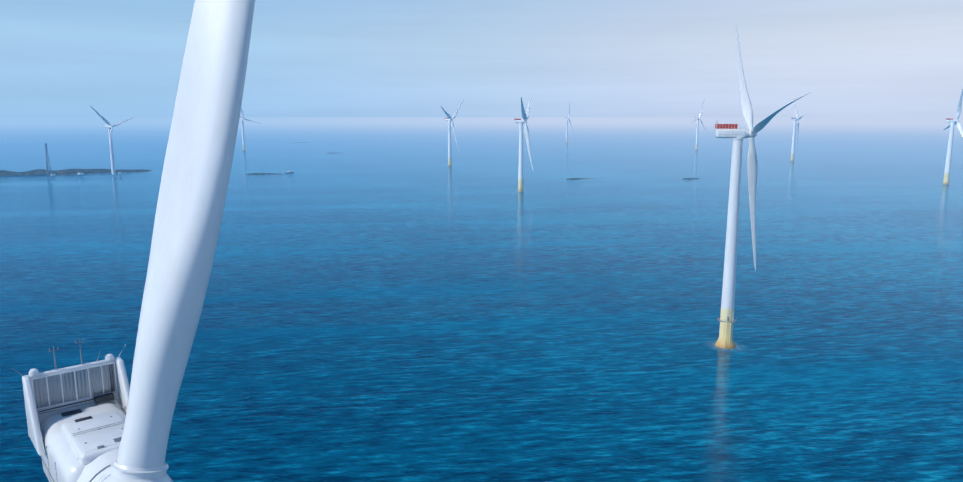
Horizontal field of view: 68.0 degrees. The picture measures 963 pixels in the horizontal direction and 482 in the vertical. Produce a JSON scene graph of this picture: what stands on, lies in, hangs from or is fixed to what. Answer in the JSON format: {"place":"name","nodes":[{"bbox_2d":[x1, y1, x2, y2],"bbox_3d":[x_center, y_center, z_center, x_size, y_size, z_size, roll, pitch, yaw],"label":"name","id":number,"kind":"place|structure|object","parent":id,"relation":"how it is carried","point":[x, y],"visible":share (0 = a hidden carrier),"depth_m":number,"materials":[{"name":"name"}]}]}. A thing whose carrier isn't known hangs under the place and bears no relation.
{"place":"outdoors","nodes":[
{"label":"outdoors","id":0,"kind":"place"},
{"bbox_2d":[0,117,962,481],"bbox_3d":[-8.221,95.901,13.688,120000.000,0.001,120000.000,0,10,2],"label":"sea","id":1,"kind":"structure","parent":0,"point":[392,299],"depth_m":386.68,"materials":[{"name":"liquid"}]},
{"bbox_2d":[0,169,151,175],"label":"island rock","id":2,"kind":"object","parent":1,"relation":"in","point":[56,172],"visible":0.75,"depth_m":1215.46,"materials":[{"name":"grey stone"}]},
{"bbox_2d":[44,143,51,175],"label":"lattice mast","id":3,"kind":"object","parent":2,"relation":"on","point":[47,165],"visible":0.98,"depth_m":1154.62,"materials":[{"name":"grey metal"}]},
{"bbox_2d":[91,106,133,173],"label":"wind turbine","id":4,"kind":"structure","parent":2,"relation":"on","point":[109,127],"depth_m":1170.01,"materials":[{"name":"white metal"}]},
{"bbox_2d":[12,0,254,481],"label":"wind turbine","id":5,"kind":"object","parent":1,"relation":"on","point":[100,421],"visible":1,"depth_m":28.59,"materials":[{"name":"paint"}]},
{"bbox_2d":[238,108,257,150],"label":"wind turbine","id":6,"kind":"object","parent":1,"relation":"on","point":[242,118],"visible":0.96,"depth_m":2029.72,"materials":[{"name":"white metal"}]},
{"bbox_2d":[245,173,278,174],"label":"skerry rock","id":7,"kind":"object","parent":1,"relation":"in","point":[260,173],"visible":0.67,"depth_m":1203.02,"materials":[{"name":"grey stone"}]},
{"bbox_2d":[441,100,463,165],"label":"wind turbine","id":8,"kind":"object","parent":1,"relation":"on","point":[449,119],"visible":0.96,"depth_m":1394.84,"materials":[{"name":"white metal"}]},
{"bbox_2d":[514,95,532,191],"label":"wind turbine","id":9,"kind":"object","parent":1,"relation":"on","point":[525,116],"visible":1,"depth_m":922.14,"materials":[{"name":"white metal"}]},
{"bbox_2d":[565,105,573,142],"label":"wind turbine","id":10,"kind":"object","parent":1,"relation":"on","point":[566,118],"visible":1,"depth_m":2599.21,"materials":[{"name":"white metal"}]},
{"bbox_2d":[691,97,706,149],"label":"wind turbine","id":11,"kind":"object","parent":1,"relation":"on","point":[697,129],"visible":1,"depth_m":2064.80,"materials":[{"name":"white metal"}]},
{"bbox_2d":[715,25,810,348],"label":"wind turbine","id":12,"kind":"object","parent":1,"relation":"on","point":[737,135],"visible":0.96,"depth_m":295.84,"materials":[{"name":"paint"}]},
{"bbox_2d":[790,99,806,160],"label":"wind turbine","id":13,"kind":"object","parent":1,"relation":"on","point":[795,128],"visible":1,"depth_m":1550.07,"materials":[{"name":"white metal"}]},
{"bbox_2d":[943,89,962,184],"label":"wind turbine","id":14,"kind":"object","parent":1,"relation":"on","point":[949,151],"visible":1,"depth_m":1014.16,"materials":[{"name":"white metal"}]},
{"bbox_2d":[0,0,962,116],"label":"sky","id":15,"kind":"structure","parent":0,"point":[59,58],"materials":[{"name":"blue"}]}
]}

